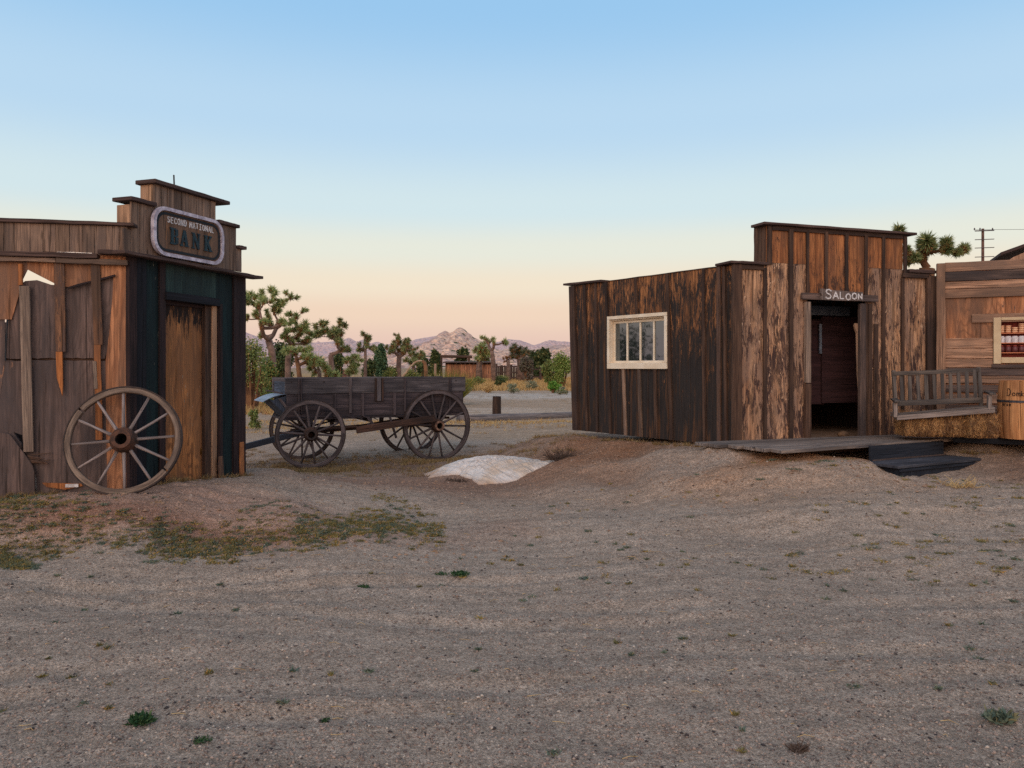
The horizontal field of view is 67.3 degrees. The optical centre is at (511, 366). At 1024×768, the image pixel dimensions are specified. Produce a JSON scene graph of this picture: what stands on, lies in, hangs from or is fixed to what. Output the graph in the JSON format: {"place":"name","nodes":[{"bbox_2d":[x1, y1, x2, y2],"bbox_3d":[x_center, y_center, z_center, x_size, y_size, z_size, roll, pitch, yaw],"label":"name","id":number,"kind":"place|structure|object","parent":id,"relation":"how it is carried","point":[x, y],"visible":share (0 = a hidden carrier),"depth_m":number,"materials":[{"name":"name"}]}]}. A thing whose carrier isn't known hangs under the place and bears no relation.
{"place":"outdoors","nodes":[
{"label":"outdoors","id":0,"kind":"place"},
{"bbox_2d":[246,398,273,414],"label":"dry grass","id":1,"kind":"structure","parent":0,"point":[261,408],"depth_m":25.21,"materials":[{"name":"yellow plant"}]},
{"bbox_2d":[246,332,569,358],"bbox_3d":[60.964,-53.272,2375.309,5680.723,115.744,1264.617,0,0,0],"label":"hills","id":2,"kind":"structure","parent":0,"point":[324,348],"depth_m":2176.93,"materials":[{"name":"stone"}]},
{"bbox_2d":[246,418,571,434],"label":"dry grass","id":3,"kind":"structure","parent":0,"point":[480,421],"depth_m":20.72,"materials":[{"name":"yellow plant"}]},
{"bbox_2d":[251,327,569,367],"bbox_3d":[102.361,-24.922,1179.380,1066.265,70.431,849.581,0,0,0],"label":"hills","id":4,"kind":"structure","parent":0,"point":[446,343],"depth_m":1034.18,"materials":[{"name":"stone"}]},
{"bbox_2d":[0,368,1023,767],"bbox_3d":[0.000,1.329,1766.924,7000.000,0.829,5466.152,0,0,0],"label":"ground","id":5,"kind":"structure","parent":0,"point":[476,500],"depth_m":5.03,"materials":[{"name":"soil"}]},
{"bbox_2d":[62,386,182,494],"bbox_3d":[-3.696,0.702,7.318,1.042,1.029,0.292,0,0,-12],"label":"wagon wheel","id":6,"kind":"object","parent":5,"relation":"on","point":[123,440],"visible":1,"depth_m":7.29,"materials":[{"name":"wood"}]},
{"bbox_2d":[0,175,262,496],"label":"bank building","id":7,"kind":"structure","parent":5,"relation":"on","point":[121,301],"depth_m":7.51,"materials":[{"name":"brown wood"}]},
{"bbox_2d":[166,305,201,482],"bbox_3d":[-3.577,0.301,8.303,0.042,2.097,0.633,0,0,19],"label":"door","id":8,"kind":"structure","parent":7,"relation":"in","point":[183,324],"depth_m":8.35,"materials":[{"name":"brown wood"}]},
{"bbox_2d":[151,206,223,264],"bbox_3d":[-3.469,-1.393,8.262,0.052,0.506,1.054,0,0,18],"label":"bank sign","id":9,"kind":"object","parent":7,"relation":"attached to","point":[179,234],"visible":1,"depth_m":8.21,"materials":[{"name":"brown wood"}]},
{"bbox_2d":[123,709,157,726],"bbox_3d":[-1.633,1.547,3.384,0.134,0.059,0.109,0,0,0],"label":"weed plant","id":10,"kind":"object","parent":5,"relation":"on","point":[142,718],"visible":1,"depth_m":3.38,"materials":[{"name":"green plant"}]},
{"bbox_2d":[193,734,212,744],"bbox_3d":[-1.292,1.557,3.215,0.081,0.024,0.073,0,0,-23],"label":"weed plant","id":11,"kind":"object","parent":5,"relation":"on","point":[200,739],"visible":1,"depth_m":3.21,"materials":[{"name":"green plant"}]},
{"bbox_2d":[248,408,261,428],"bbox_3d":[-6.515,1.322,19.470,0.338,0.551,0.340,0,0,0],"label":"grass clump","id":12,"kind":"object","parent":5,"relation":"on","point":[254,421],"visible":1,"depth_m":19.42,"materials":[{"name":"green plant"}]},
{"bbox_2d":[246,336,275,409],"bbox_3d":[-8.745,0.296,26.022,1.579,2.620,1.356,0,0,0],"label":"leafy shrub","id":13,"kind":"object","parent":5,"relation":"on","point":[252,354],"visible":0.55,"depth_m":25.88,"materials":[{"name":"green plant"}]},
{"bbox_2d":[255,350,278,407],"bbox_3d":[-8.946,0.492,27.982,0.960,2.193,0.875,0,0,0],"label":"leafy shrub","id":14,"kind":"object","parent":5,"relation":"on","point":[273,370],"visible":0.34,"depth_m":27.89,"materials":[{"name":"green plant"}]},
{"bbox_2d":[246,284,301,365],"bbox_3d":[-10.906,-1.027,33.986,3.080,5.384,3.304,0,0,0],"label":"joshua tree","id":15,"kind":"object","parent":5,"relation":"on","point":[262,300],"visible":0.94,"depth_m":33.89,"materials":[{"name":"green plant"}]},
{"bbox_2d":[266,339,295,376],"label":"juniper tree","id":16,"kind":"object","parent":5,"relation":"on","point":[280,360],"visible":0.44,"depth_m":46.65,"materials":[{"name":"green plant"}]},
{"bbox_2d":[279,307,315,376],"bbox_3d":[-10.011,-0.581,35.891,1.734,4.572,3.093,0,0,-14],"label":"joshua tree","id":17,"kind":"object","parent":5,"relation":"on","point":[303,329],"visible":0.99,"depth_m":35.89,"materials":[{"name":"green plant"}]},
{"bbox_2d":[279,344,318,376],"bbox_3d":[-8.370,0.336,30.165,1.537,2.655,1.856,0,0,-22],"label":"joshua tree","id":18,"kind":"object","parent":5,"relation":"on","point":[303,355],"visible":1,"depth_m":29.91,"materials":[{"name":"green plant"}]},
{"bbox_2d":[305,351,341,376],"bbox_3d":[-7.614,0.446,31.076,1.403,2.348,2.785,0,0,-28],"label":"joshua tree","id":19,"kind":"object","parent":5,"relation":"on","point":[325,368],"visible":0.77,"depth_m":30.69,"materials":[{"name":"green plant"}]},
{"bbox_2d":[320,717,330,722],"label":"weed plant","id":20,"kind":"object","parent":5,"relation":"on","point":[324,719],"visible":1,"depth_m":3.44,"materials":[{"name":"green plant"}]},
{"bbox_2d":[310,316,351,369],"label":"joshua tree","id":21,"kind":"object","parent":5,"relation":"on","point":[335,333],"visible":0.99,"depth_m":41.43,"materials":[{"name":"green plant"}]},
{"bbox_2d":[333,353,344,376],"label":"juniper tree","id":22,"kind":"object","parent":5,"relation":"on","point":[338,361],"visible":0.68,"depth_m":59.79,"materials":[{"name":"green plant"}]},
{"bbox_2d":[342,353,365,376],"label":"joshua tree","id":23,"kind":"object","parent":5,"relation":"on","point":[352,369],"visible":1,"depth_m":43.68,"materials":[{"name":"green plant"}]},
{"bbox_2d":[246,376,469,468],"bbox_3d":[-3.120,0.969,13.966,4.667,1.556,1.652,0,0,-30],"label":"freight wagon","id":24,"kind":"object","parent":5,"relation":"on","point":[430,402],"visible":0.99,"depth_m":13.70,"materials":[{"name":"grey wood"}]},
{"bbox_2d":[357,584,369,587],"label":"weed plant","id":25,"kind":"object","parent":5,"relation":"on","point":[365,586],"visible":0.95,"depth_m":5.47,"materials":[{"name":"green plant"}]},
{"bbox_2d":[356,329,377,376],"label":"joshua tree","id":26,"kind":"object","parent":5,"relation":"on","point":[367,341],"visible":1,"depth_m":45.87,"materials":[{"name":"green plant"}]},
{"bbox_2d":[361,358,377,376],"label":"leafy shrub","id":27,"kind":"object","parent":5,"relation":"on","point":[371,367],"visible":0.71,"depth_m":49.80,"materials":[{"name":"green plant"}]},
{"bbox_2d":[372,343,387,376],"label":"pine tree","id":28,"kind":"object","parent":5,"relation":"on","point":[380,357],"visible":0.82,"depth_m":51.76,"materials":[{"name":"green plant"}]},
{"bbox_2d":[381,365,397,376],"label":"leafy shrub","id":29,"kind":"object","parent":5,"relation":"on","point":[390,371],"visible":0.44,"depth_m":47.82,"materials":[{"name":"green plant"}]},
{"bbox_2d":[384,332,418,376],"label":"joshua tree","id":30,"kind":"object","parent":5,"relation":"on","point":[403,349],"visible":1,"depth_m":47.82,"materials":[{"name":"green plant"}]},
{"bbox_2d":[404,369,421,376],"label":"leafy shrub","id":31,"kind":"object","parent":5,"relation":"on","point":[410,373],"visible":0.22,"depth_m":43.89,"materials":[{"name":"green plant"}]},
{"bbox_2d":[401,348,425,371],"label":"joshua tree","id":32,"kind":"object","parent":5,"relation":"on","point":[414,356],"visible":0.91,"depth_m":45.87,"materials":[{"name":"green plant"}]},
{"bbox_2d":[402,360,427,376],"bbox_3d":[-5.420,0.627,40.070,2.271,1.979,2.230,0,0,0],"label":"dead branch","id":33,"kind":"object","parent":5,"relation":"on","point":[425,368],"visible":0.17,"depth_m":39.95,"materials":[{"name":"brown wood"}]},
{"bbox_2d":[263,376,570,390],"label":"dry grass","id":34,"kind":"structure","parent":5,"relation":"on","point":[542,385],"depth_m":57.25,"materials":[{"name":"yellow plant"}]},
{"bbox_2d":[415,357,429,375],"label":"leafy shrub","id":35,"kind":"object","parent":5,"relation":"on","point":[420,369],"visible":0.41,"depth_m":59.90,"materials":[{"name":"green plant"}]},
{"bbox_2d":[416,364,436,375],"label":"wooden fence","id":36,"kind":"object","parent":5,"relation":"on","point":[435,367],"visible":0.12,"depth_m":65.92,"materials":[{"name":"brown wood"}]},
{"bbox_2d":[428,355,440,375],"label":"juniper tree","id":37,"kind":"object","parent":5,"relation":"on","point":[429,367],"visible":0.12,"depth_m":97.56,"materials":[{"name":"green plant"}]},
{"bbox_2d":[430,347,440,375],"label":"juniper tree","id":38,"kind":"object","parent":5,"relation":"on","point":[435,356],"visible":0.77,"depth_m":94.77,"materials":[{"name":"green plant"}]},
{"bbox_2d":[435,571,448,575],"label":"weed plant","id":39,"kind":"object","parent":5,"relation":"on","point":[443,573],"visible":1,"depth_m":5.83,"materials":[{"name":"green plant"}]},
{"bbox_2d":[421,365,477,397],"bbox_3d":[-2.631,0.733,32.055,2.795,1.750,2.913,0,0,0],"label":"grass clump","id":40,"kind":"object","parent":5,"relation":"on","point":[465,393],"visible":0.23,"depth_m":31.86,"materials":[{"name":"plant"}]},
{"bbox_2d":[440,355,471,374],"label":"ranch gate","id":41,"kind":"structure","parent":5,"relation":"on","point":[456,356],"depth_m":99.85,"materials":[{"name":"brown wood"}]},
{"bbox_2d":[445,476,466,481],"bbox_3d":[-0.739,1.529,10.523,0.363,0.078,0.285,0,0,0],"label":"dead brush","id":42,"kind":"object","parent":5,"relation":"on","point":[451,479],"visible":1,"depth_m":10.48,"materials":[{"name":"plant"}]},
{"bbox_2d":[449,570,469,576],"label":"weed plant","id":43,"kind":"object","parent":5,"relation":"on","point":[460,573],"visible":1,"depth_m":5.79,"materials":[{"name":"green plant"}]},
{"bbox_2d":[454,345,469,360],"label":"juniper tree","id":44,"kind":"object","parent":5,"relation":"on","point":[462,351],"visible":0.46,"depth_m":100.68,"materials":[{"name":"green plant"}]},
{"bbox_2d":[443,361,495,378],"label":"shed","id":45,"kind":"structure","parent":5,"relation":"on","point":[464,366],"depth_m":92.00,"materials":[{"name":"brown wood"}]},
{"bbox_2d":[466,378,475,387],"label":"grass clump","id":46,"kind":"object","parent":5,"relation":"on","point":[472,386],"visible":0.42,"depth_m":49.90,"materials":[{"name":"green plant"}]},
{"bbox_2d":[472,376,485,383],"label":"grass clump","id":47,"kind":"object","parent":5,"relation":"on","point":[480,380],"visible":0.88,"depth_m":59.92,"materials":[{"name":"green plant"}]},
{"bbox_2d":[472,340,490,379],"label":"joshua tree","id":48,"kind":"object","parent":5,"relation":"on","point":[481,350],"visible":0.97,"depth_m":77.49,"materials":[{"name":"green plant"}]},
{"bbox_2d":[482,384,494,392],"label":"grass clump","id":49,"kind":"object","parent":5,"relation":"on","point":[488,388],"visible":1,"depth_m":44.82,"materials":[{"name":"yellow plant"}]},
{"bbox_2d":[424,455,553,484],"bbox_3d":[-0.271,1.465,11.304,1.615,0.366,1.948,0,0,-42],"label":"tarp","id":50,"kind":"object","parent":5,"relation":"on","point":[488,469],"visible":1,"depth_m":10.73,"materials":[{"name":"fabric"}]},
{"bbox_2d":[479,334,508,380],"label":"joshua tree","id":51,"kind":"object","parent":5,"relation":"on","point":[488,341],"visible":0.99,"depth_m":74.88,"materials":[{"name":"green plant"}]},
{"bbox_2d":[492,396,500,413],"bbox_3d":[-0.483,1.317,24.303,0.291,0.765,0.293,0,0,0],"label":"bollard","id":52,"kind":"object","parent":5,"relation":"on","point":[496,405],"visible":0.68,"depth_m":24.18,"materials":[{"name":"brown wood"}]},
{"bbox_2d":[494,376,505,385],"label":"leafy shrub","id":53,"kind":"object","parent":5,"relation":"on","point":[499,380],"visible":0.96,"depth_m":57.82,"materials":[{"name":"green plant"}]},
{"bbox_2d":[0,432,1000,498],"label":"dry grass","id":54,"kind":"structure","parent":5,"relation":"on","point":[352,468],"depth_m":12.72,"materials":[{"name":"brown plant"}]},
{"bbox_2d":[4,433,999,580],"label":"dirt clods","id":55,"kind":"object","parent":5,"relation":"on","point":[366,541],"visible":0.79,"depth_m":7.34,"materials":[{"name":"soil"}]},
{"bbox_2d":[498,375,509,381],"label":"grass clump","id":56,"kind":"object","parent":5,"relation":"on","point":[505,379],"visible":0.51,"depth_m":66.03,"materials":[{"name":"green plant"}]},
{"bbox_2d":[496,364,516,379],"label":"wooden fence","id":57,"kind":"object","parent":5,"relation":"on","point":[501,372],"visible":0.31,"depth_m":84.91,"materials":[{"name":"brown wood"}]},
{"bbox_2d":[502,355,510,380],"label":"joshua tree","id":58,"kind":"object","parent":5,"relation":"on","point":[508,371],"visible":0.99,"depth_m":75.89,"materials":[{"name":"brown plant"}]},
{"bbox_2d":[19,464,1003,760],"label":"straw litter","id":59,"kind":"object","parent":5,"relation":"on","point":[569,650],"visible":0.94,"depth_m":4.69,"materials":[{"name":"beige plant"}]},
{"bbox_2d":[0,453,1023,756],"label":"weeds","id":60,"kind":"object","parent":5,"relation":"on","point":[24,565],"visible":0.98,"depth_m":6.62,"materials":[{"name":"green plant"}]},
{"bbox_2d":[456,412,571,421],"bbox_3d":[0.358,1.523,23.206,4.501,0.285,0.272,0,0,-33],"label":"log","id":61,"kind":"object","parent":5,"relation":"on","point":[502,417],"visible":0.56,"depth_m":22.92,"materials":[{"name":"wood"}]},
{"bbox_2d":[506,383,521,392],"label":"grass clump","id":62,"kind":"object","parent":5,"relation":"on","point":[511,386],"visible":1,"depth_m":43.90,"materials":[{"name":"green plant"}]},
{"bbox_2d":[508,342,531,381],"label":"joshua tree","id":63,"kind":"object","parent":5,"relation":"on","point":[514,349],"visible":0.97,"depth_m":79.73,"materials":[{"name":"green plant"}]},
{"bbox_2d":[518,355,533,381],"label":"leafy shrub","id":64,"kind":"object","parent":5,"relation":"on","point":[526,365],"visible":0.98,"depth_m":71.71,"materials":[{"name":"brown plant"}]},
{"bbox_2d":[525,380,536,388],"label":"grass clump","id":65,"kind":"object","parent":5,"relation":"on","point":[531,383],"visible":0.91,"depth_m":51.84,"materials":[{"name":"green plant"}]},
{"bbox_2d":[527,349,536,378],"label":"juniper tree","id":66,"kind":"object","parent":5,"relation":"on","point":[531,355],"visible":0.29,"depth_m":89.72,"materials":[{"name":"green plant"}]},
{"bbox_2d":[531,366,541,379],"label":"wooden fence","id":67,"kind":"object","parent":5,"relation":"on","point":[540,376],"visible":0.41,"depth_m":82.88,"materials":[{"name":"brown wood"}]},
{"bbox_2d":[533,347,551,378],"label":"juniper tree","id":68,"kind":"object","parent":5,"relation":"on","point":[542,356],"visible":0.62,"depth_m":87.71,"materials":[{"name":"green plant"}]},
{"bbox_2d":[540,359,557,383],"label":"leafy shrub","id":69,"kind":"object","parent":5,"relation":"on","point":[547,371],"visible":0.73,"depth_m":57.77,"materials":[{"name":"green plant"}]},
{"bbox_2d":[547,380,557,392],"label":"leafy shrub","id":70,"kind":"object","parent":5,"relation":"on","point":[552,385],"visible":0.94,"depth_m":44.92,"materials":[{"name":"green plant"}]},
{"bbox_2d":[550,350,570,386],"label":"leafy shrub","id":71,"kind":"object","parent":5,"relation":"on","point":[562,364],"visible":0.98,"depth_m":55.72,"materials":[{"name":"green plant"}]},
{"bbox_2d":[536,444,585,460],"bbox_3d":[0.686,1.215,10.928,0.749,0.221,0.502,0,0,0],"label":"dead brush","id":72,"kind":"object","parent":5,"relation":"on","point":[563,455],"visible":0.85,"depth_m":10.89,"materials":[{"name":"brown plant"}]},
{"bbox_2d":[556,386,567,394],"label":"grass clump","id":73,"kind":"object","parent":5,"relation":"on","point":[559,391],"visible":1,"depth_m":41.95,"materials":[{"name":"green plant"}]},
{"bbox_2d":[563,221,935,441],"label":"saloon building","id":74,"kind":"structure","parent":5,"relation":"on","point":[767,343],"depth_m":10.75,"materials":[{"name":"brown wood"}]},
{"bbox_2d":[607,312,667,368],"bbox_3d":[1.898,-0.372,11.476,0.155,0.810,1.247,0,0,-35],"label":"window","id":75,"kind":"structure","parent":74,"relation":"in","point":[635,342],"depth_m":11.50,"materials":[{"name":"beige paint"}]},
{"bbox_2d":[820,288,862,300],"bbox_3d":[4.474,-0.972,10.428,0.710,0.156,0.035,0,0,-19],"label":"saloon sign","id":76,"kind":"object","parent":74,"relation":"attached to","point":[833,295],"visible":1,"depth_m":10.40,"materials":[{"name":"wood"}]},
{"bbox_2d":[837,431,849,436],"bbox_3d":[4.629,0.949,10.733,0.176,0.108,0.113,0,0,0],"label":"rock","id":77,"kind":"object","parent":74,"relation":"on","point":[842,433],"visible":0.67,"depth_m":10.69,"materials":[{"name":"brown stone"}]},
{"bbox_2d":[784,740,810,753],"bbox_3d":[1.191,1.572,3.191,0.109,0.045,0.089,0,0,-18],"label":"dead brush","id":78,"kind":"object","parent":5,"relation":"on","point":[801,748],"visible":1,"depth_m":3.17,"materials":[{"name":"brown plant"}]},
{"bbox_2d":[695,435,954,453],"bbox_3d":[4.489,1.024,9.889,4.201,0.146,1.167,0,0,-19],"label":"porch","id":79,"kind":"object","parent":5,"relation":"on","point":[827,444],"visible":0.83,"depth_m":9.66,"materials":[{"name":"grey wood"}]},
{"bbox_2d":[847,683,863,688],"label":"weed plant","id":80,"kind":"object","parent":5,"relation":"on","point":[857,686],"visible":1,"depth_m":3.77,"materials":[{"name":"plant"}]},
{"bbox_2d":[869,441,980,476],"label":"porch steps","id":81,"kind":"structure","parent":5,"relation":"on","point":[919,459],"depth_m":9.51,"materials":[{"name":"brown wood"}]},
{"bbox_2d":[891,222,971,275],"bbox_3d":[9.506,-0.894,17.357,2.360,4.651,1.267,0,0,0],"label":"joshua tree","id":82,"kind":"object","parent":5,"relation":"on","point":[925,246],"visible":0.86,"depth_m":17.06,"materials":[{"name":"green plant"}]},
{"bbox_2d":[936,476,988,488],"bbox_3d":[4.851,1.234,8.310,0.455,0.136,0.348,0,0,0],"label":"dead brush","id":83,"kind":"object","parent":5,"relation":"on","point":[968,484],"visible":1,"depth_m":8.28,"materials":[{"name":"beige plant"}]},
{"bbox_2d":[936,244,1023,416],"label":"cabin","id":84,"kind":"object","parent":5,"relation":"on","point":[979,304],"visible":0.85,"depth_m":10.80,"materials":[{"name":"brown wood"}]},
{"bbox_2d":[1005,325,1010,332],"bbox_3d":[6.916,-0.521,10.710,0.074,0.102,0.073,0,0,0],"label":"bowl stack","id":85,"kind":"object","parent":84,"relation":"on","point":[1008,329],"visible":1,"depth_m":10.68,"materials":[{"name":"beige ceramic"}]},
{"bbox_2d":[1005,345,1010,351],"bbox_3d":[6.916,-0.248,10.710,0.076,0.100,0.076,0,0,0],"label":"jar","id":86,"kind":"object","parent":84,"relation":"on","point":[1007,348],"visible":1,"depth_m":10.69,"materials":[{"name":"red glass"}]},
{"bbox_2d":[1005,336,1011,342],"bbox_3d":[6.916,-0.380,10.710,0.078,0.092,0.077,0,0,0],"label":"canister","id":87,"kind":"object","parent":84,"relation":"on","point":[1008,339],"visible":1,"depth_m":10.68,"materials":[{"name":"white ceramic"}]},
{"bbox_2d":[993,317,1023,363],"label":"window","id":88,"kind":"structure","parent":84,"relation":"in","point":[999,357],"depth_m":10.68,"materials":[{"name":"beige paint"}]},
{"bbox_2d":[1012,336,1017,342],"bbox_3d":[6.988,-0.380,10.679,0.078,0.092,0.077,0,0,0],"label":"canister","id":89,"kind":"object","parent":84,"relation":"on","point":[1014,339],"visible":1,"depth_m":10.65,"materials":[{"name":"white ceramic"}]},
{"bbox_2d":[1012,327,1017,332],"bbox_3d":[6.988,-0.508,10.679,0.074,0.076,0.073,0,0,0],"label":"bowl stack","id":90,"kind":"object","parent":84,"relation":"on","point":[1014,329],"visible":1,"depth_m":10.65,"materials":[{"name":"beige ceramic"}]},
{"bbox_2d":[1012,345,1017,351],"bbox_3d":[6.988,-0.248,10.679,0.076,0.100,0.076,0,0,0],"label":"jar","id":91,"kind":"object","parent":84,"relation":"on","point":[1014,348],"visible":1,"depth_m":10.65,"materials":[{"name":"red glass"}]},
{"bbox_2d":[1018,323,1023,332],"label":"bowl stack","id":92,"kind":"object","parent":84,"relation":"on","point":[1021,327],"visible":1,"depth_m":10.62,"materials":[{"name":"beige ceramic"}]},
{"bbox_2d":[1018,336,1023,342],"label":"canister","id":93,"kind":"object","parent":84,"relation":"on","point":[1020,339],"visible":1,"depth_m":10.62,"materials":[{"name":"white ceramic"}]},
{"bbox_2d":[1018,345,1023,351],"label":"jar","id":94,"kind":"object","parent":84,"relation":"on","point":[1020,348],"visible":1,"depth_m":10.62,"materials":[{"name":"red glass"}]},
{"bbox_2d":[974,228,993,260],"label":"utility pole","id":95,"kind":"object","parent":5,"relation":"on","point":[982,239],"visible":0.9,"depth_m":69.88,"materials":[{"name":"brown wood"}]},
{"bbox_2d":[975,229,1023,229],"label":"power line","id":96,"kind":"object","parent":95,"relation":"attached to","point":[999,229],"visible":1,"depth_m":69.26,"materials":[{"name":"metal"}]},
{"bbox_2d":[953,436,1023,444],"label":"boardwalk","id":97,"kind":"structure","parent":5,"relation":"on","point":[998,440],"depth_m":9.95,"materials":[{"name":"brown wood"}]},
{"bbox_2d":[891,409,969,437],"bbox_3d":[5.534,0.726,10.021,1.086,0.380,0.650,0,0,8],"label":"straw bale","id":98,"kind":"object","parent":97,"relation":"on","point":[951,426],"visible":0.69,"depth_m":9.82},
{"bbox_2d":[890,367,995,419],"bbox_3d":[5.581,0.351,9.978,1.324,0.690,0.639,0,0,11],"label":"bench","id":99,"kind":"object","parent":98,"relation":"on","point":[978,398],"visible":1,"depth_m":10.14,"materials":[{"name":"grey wood"}]},
{"bbox_2d":[955,409,1002,438],"bbox_3d":[5.953,0.718,9.857,0.523,0.394,0.694,0,0,0],"label":"straw bale","id":100,"kind":"object","parent":97,"relation":"on","point":[981,426],"visible":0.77,"depth_m":9.63},
{"bbox_2d":[997,380,1023,439],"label":"wooden barrel","id":101,"kind":"object","parent":97,"relation":"on","point":[1010,403],"visible":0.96,"depth_m":9.62,"materials":[{"name":"wood"}]},
{"bbox_2d":[981,704,1019,725],"bbox_3d":[2.151,1.534,3.388,0.147,0.071,0.151,0,0,42],"label":"weed plant","id":102,"kind":"object","parent":5,"relation":"on","point":[999,716],"visible":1,"depth_m":3.37,"materials":[{"name":"green plant"}]},
{"bbox_2d":[0,0,1023,344],"label":"sky","id":103,"kind":"structure","parent":0,"point":[416,169],"materials":[{"name":"blue"}]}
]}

